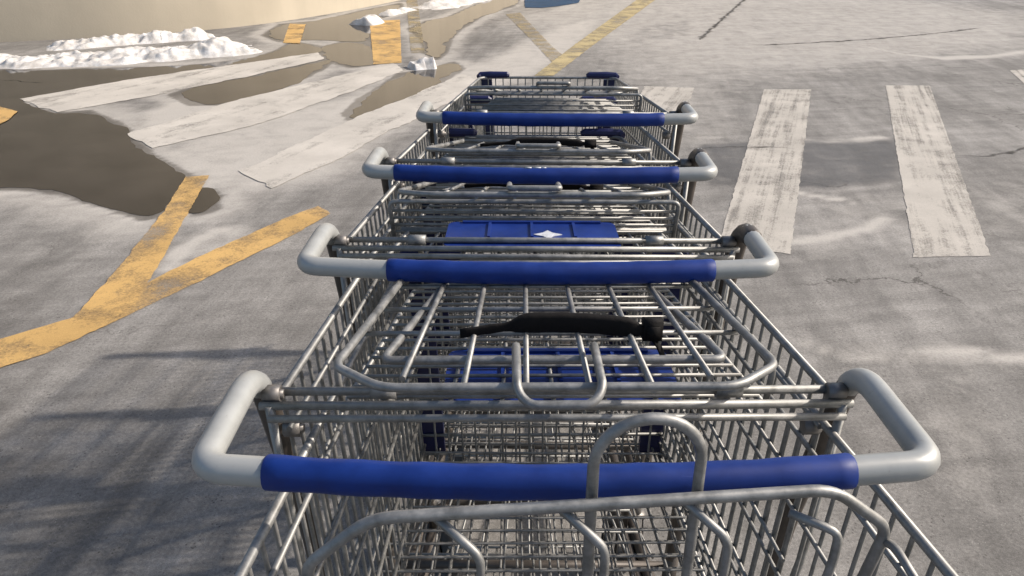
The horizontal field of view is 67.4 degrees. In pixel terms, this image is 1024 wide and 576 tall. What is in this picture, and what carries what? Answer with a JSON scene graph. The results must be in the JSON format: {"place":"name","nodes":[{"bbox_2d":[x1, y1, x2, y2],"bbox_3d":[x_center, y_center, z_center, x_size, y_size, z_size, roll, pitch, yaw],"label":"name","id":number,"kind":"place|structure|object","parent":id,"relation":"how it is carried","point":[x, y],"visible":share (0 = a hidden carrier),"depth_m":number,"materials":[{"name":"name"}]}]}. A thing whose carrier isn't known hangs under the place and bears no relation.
{"place":"outdoors","nodes":[
{"label":"outdoors","id":0,"kind":"place"},
{"bbox_2d":[0,0,1023,575],"bbox_3d":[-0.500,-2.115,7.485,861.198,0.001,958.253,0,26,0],"label":"parking lot","id":1,"kind":"structure","parent":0,"point":[102,430],"depth_m":3.19,"materials":[{"name":"grey asphalt"}]},
{"bbox_2d":[0,107,16,122],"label":"yellow line","id":2,"kind":"object","parent":1,"relation":"on","point":[6,114],"visible":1,"depth_m":5.89,"materials":[{"name":"paint"}]},
{"bbox_2d":[46,27,214,50],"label":"snow ridge","id":3,"kind":"structure","parent":1,"relation":"on","point":[191,34],"depth_m":9.02,"materials":[{"name":"white snow"}]},
{"bbox_2d":[0,36,262,68],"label":"snow bank","id":4,"kind":"structure","parent":1,"relation":"on","point":[222,46],"depth_m":8.01,"materials":[{"name":"white snow"}]},
{"bbox_2d":[74,175,208,319],"bbox_3d":[-1.698,-0.270,3.723,0.198,0.001,1.797,-3,26,-7],"label":"yellow line","id":5,"kind":"object","parent":1,"relation":"on","point":[117,294],"visible":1,"depth_m":3.38,"materials":[{"name":"paint"}]},
{"bbox_2d":[0,43,322,215],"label":"puddle","id":6,"kind":"object","parent":1,"relation":"on","point":[99,160],"visible":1,"depth_m":5.04,"materials":[{"name":"liquid"}]},
{"bbox_2d":[0,206,329,366],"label":"yellow line","id":7,"kind":"object","parent":1,"relation":"on","point":[25,345],"visible":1,"depth_m":3.24,"materials":[{"name":"paint"}]},
{"bbox_2d":[22,53,323,111],"bbox_3d":[-2.925,-2.002,7.247,0.815,0.001,3.082,17,31,31],"label":"crosswalk stripe","id":8,"kind":"object","parent":1,"relation":"on","point":[101,94],"visible":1,"depth_m":6.89,"materials":[{"name":"paint"}]},
{"bbox_2d":[0,0,398,41],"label":"building wall","id":9,"kind":"structure","parent":1,"relation":"on","point":[29,20],"depth_m":9.57,"materials":[{"name":"metal"}]},
{"bbox_2d":[188,187,219,212],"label":"puddle","id":10,"kind":"object","parent":1,"relation":"on","point":[206,198],"visible":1,"depth_m":4.14,"materials":[{"name":"liquid"}]},
{"bbox_2d":[182,60,331,104],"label":"puddle","id":11,"kind":"object","parent":1,"relation":"on","point":[226,91],"visible":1,"depth_m":6.82,"materials":[{"name":"liquid"}]},
{"bbox_2d":[128,63,402,147],"bbox_3d":[-1.826,-1.619,6.468,0.711,0.001,3.338,10,28,20],"label":"crosswalk stripe","id":12,"kind":"object","parent":1,"relation":"on","point":[241,113],"visible":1,"depth_m":6.02,"materials":[{"name":"paint"}]},
{"bbox_2d":[283,24,305,42],"bbox_3d":[-2.769,-3.253,9.786,0.224,0.001,1.846,-5,27,-10],"label":"yellow line","id":13,"kind":"object","parent":1,"relation":"on","point":[291,36],"visible":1,"depth_m":9.72,"materials":[{"name":"paint"}]},
{"bbox_2d":[269,5,399,41],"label":"puddle","id":14,"kind":"object","parent":1,"relation":"on","point":[338,28],"visible":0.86,"depth_m":10.07,"materials":[{"name":"liquid"}]},
{"bbox_2d":[321,43,373,65],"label":"puddle","id":15,"kind":"object","parent":1,"relation":"on","point":[354,54],"visible":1,"depth_m":8.39,"materials":[{"name":"liquid"}]},
{"bbox_2d":[239,74,474,187],"bbox_3d":[-0.926,-1.303,5.827,0.467,0.001,3.454,9,28,18],"label":"crosswalk stripe","id":16,"kind":"object","parent":1,"relation":"on","point":[320,150],"visible":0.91,"depth_m":5.28,"materials":[{"name":"paint"}]},
{"bbox_2d":[349,14,383,25],"bbox_3d":[-2.003,-3.704,10.606,0.501,0.141,0.464,9,28,18],"label":"snow clump","id":17,"kind":"object","parent":1,"relation":"on","point":[370,20],"visible":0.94,"depth_m":10.45,"materials":[{"name":"white snow"}]},
{"bbox_2d":[370,20,401,63],"bbox_3d":[-1.539,-3.047,9.368,0.430,0.001,3.531,-4,26,-8],"label":"yellow line","id":18,"kind":"object","parent":1,"relation":"on","point":[389,50],"visible":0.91,"depth_m":9.06,"materials":[{"name":"paint"}]},
{"bbox_2d":[379,7,418,15],"bbox_3d":[-1.739,-4.234,11.738,0.354,0.092,0.897,10,28,20],"label":"snow clump","id":19,"kind":"object","parent":1,"relation":"on","point":[393,12],"visible":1,"depth_m":11.59,"materials":[{"name":"white snow"}]},
{"bbox_2d":[350,63,461,117],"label":"puddle","id":20,"kind":"object","parent":1,"relation":"on","point":[408,84],"visible":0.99,"depth_m":6.82,"materials":[{"name":"liquid"}]},
{"bbox_2d":[407,0,423,52],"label":"yellow line","id":21,"kind":"object","parent":1,"relation":"on","point":[414,28],"visible":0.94,"depth_m":10.14,"materials":[{"name":"paint"}]},
{"bbox_2d":[407,57,436,70],"bbox_3d":[-0.879,-2.227,7.612,0.313,0.120,0.278,-9,28,-17],"label":"snow clump","id":22,"kind":"object","parent":1,"relation":"on","point":[424,63],"visible":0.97,"depth_m":7.57,"materials":[{"name":"white snow"}]},
{"bbox_2d":[411,0,489,9],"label":"snow clump","id":23,"kind":"object","parent":1,"relation":"on","point":[439,4],"visible":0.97,"depth_m":12.36,"materials":[{"name":"white snow"}]},
{"bbox_2d":[412,0,517,57],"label":"puddle","id":24,"kind":"object","parent":1,"relation":"on","point":[437,33],"visible":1,"depth_m":10.51,"materials":[{"name":"liquid"}]},
{"bbox_2d":[507,13,561,60],"bbox_3d":[0.245,-3.268,9.818,0.243,0.001,4.269,-3,26,-6],"label":"yellow line","id":25,"kind":"object","parent":1,"relation":"on","point":[519,25],"visible":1,"depth_m":9.57,"materials":[{"name":"paint"}]},
{"bbox_2d":[297,128,778,575],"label":"shopping cart","id":26,"kind":"object","parent":1,"relation":"on","point":[500,234],"visible":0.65,"depth_m":1.10,"materials":[{"name":"metal"}]},
{"bbox_2d":[362,95,717,552],"bbox_3d":[0.055,0.054,1.892,0.579,1.044,1.046,1,26,1],"label":"shopping cart","id":27,"kind":"object","parent":1,"relation":"on","point":[515,159],"visible":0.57,"depth_m":1.36,"materials":[{"name":"metal"}]},
{"bbox_2d":[524,0,579,7],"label":"blue parking marking","id":28,"kind":"object","parent":1,"relation":"on","point":[539,3],"visible":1,"depth_m":12.85,"materials":[{"name":"paint"}]},
{"bbox_2d":[416,71,697,451],"bbox_3d":[0.104,-0.105,2.215,0.579,1.044,1.046,1,26,1],"label":"shopping cart","id":29,"kind":"object","parent":1,"relation":"on","point":[532,112],"visible":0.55,"depth_m":1.82,"materials":[{"name":"metal"}]},
{"bbox_2d":[191,182,940,575],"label":"shopping cart","id":30,"kind":"object","parent":1,"relation":"on","point":[593,376],"visible":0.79,"depth_m":0.74,"materials":[{"name":"metal"}]},
{"bbox_2d":[536,0,653,75],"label":"yellow line","id":31,"kind":"object","parent":1,"relation":"on","point":[564,59],"visible":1,"depth_m":9.35,"materials":[{"name":"paint"}]},
{"bbox_2d":[234,246,958,575],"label":"shopping cart","id":32,"kind":"object","parent":1,"relation":"on","point":[651,423],"visible":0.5,"depth_m":0.73,"materials":[{"name":"metal"}]},
{"bbox_2d":[634,86,693,125],"bbox_3d":[1.208,-1.470,6.168,0.436,0.001,1.498,7,27,13],"label":"crosswalk stripe","id":33,"kind":"object","parent":1,"relation":"on","point":[664,97],"visible":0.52,"depth_m":6.49,"materials":[{"name":"white paint"}]},
{"bbox_2d":[700,0,743,38],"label":"pavement crack","id":34,"kind":"object","parent":1,"relation":"on","point":[722,18],"visible":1,"depth_m":11.09,"materials":[{"name":"black asphalt"}]},
{"bbox_2d":[721,89,810,253],"bbox_3d":[1.766,-0.973,5.160,0.392,0.001,3.828,9,28,18],"label":"crosswalk stripe","id":35,"kind":"object","parent":1,"relation":"on","point":[770,165],"visible":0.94,"depth_m":4.60,"materials":[{"name":"white paint"}]},
{"bbox_2d":[770,28,974,44],"bbox_3d":[4.558,-3.092,9.464,3.688,0.001,0.252,-11,28,-21],"label":"pavement crack","id":36,"kind":"object","parent":1,"relation":"on","point":[866,39],"visible":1,"depth_m":9.32,"materials":[{"name":"black asphalt"}]},
{"bbox_2d":[885,85,990,257],"bbox_3d":[2.754,-0.978,5.170,0.372,0.001,4.233,10,28,20],"label":"crosswalk stripe","id":37,"kind":"object","parent":1,"relation":"on","point":[934,189],"visible":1,"depth_m":4.41,"materials":[{"name":"white paint"}]},
{"bbox_2d":[962,148,1022,155],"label":"pavement crack","id":38,"kind":"object","parent":1,"relation":"on","point":[1000,153],"visible":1,"depth_m":4.96,"materials":[{"name":"black asphalt"}]},
{"bbox_2d":[1010,69,1023,82],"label":"crosswalk stripe","id":39,"kind":"object","parent":1,"relation":"on","point":[1020,74],"visible":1,"depth_m":7.36,"materials":[{"name":"white paint"}]}
]}

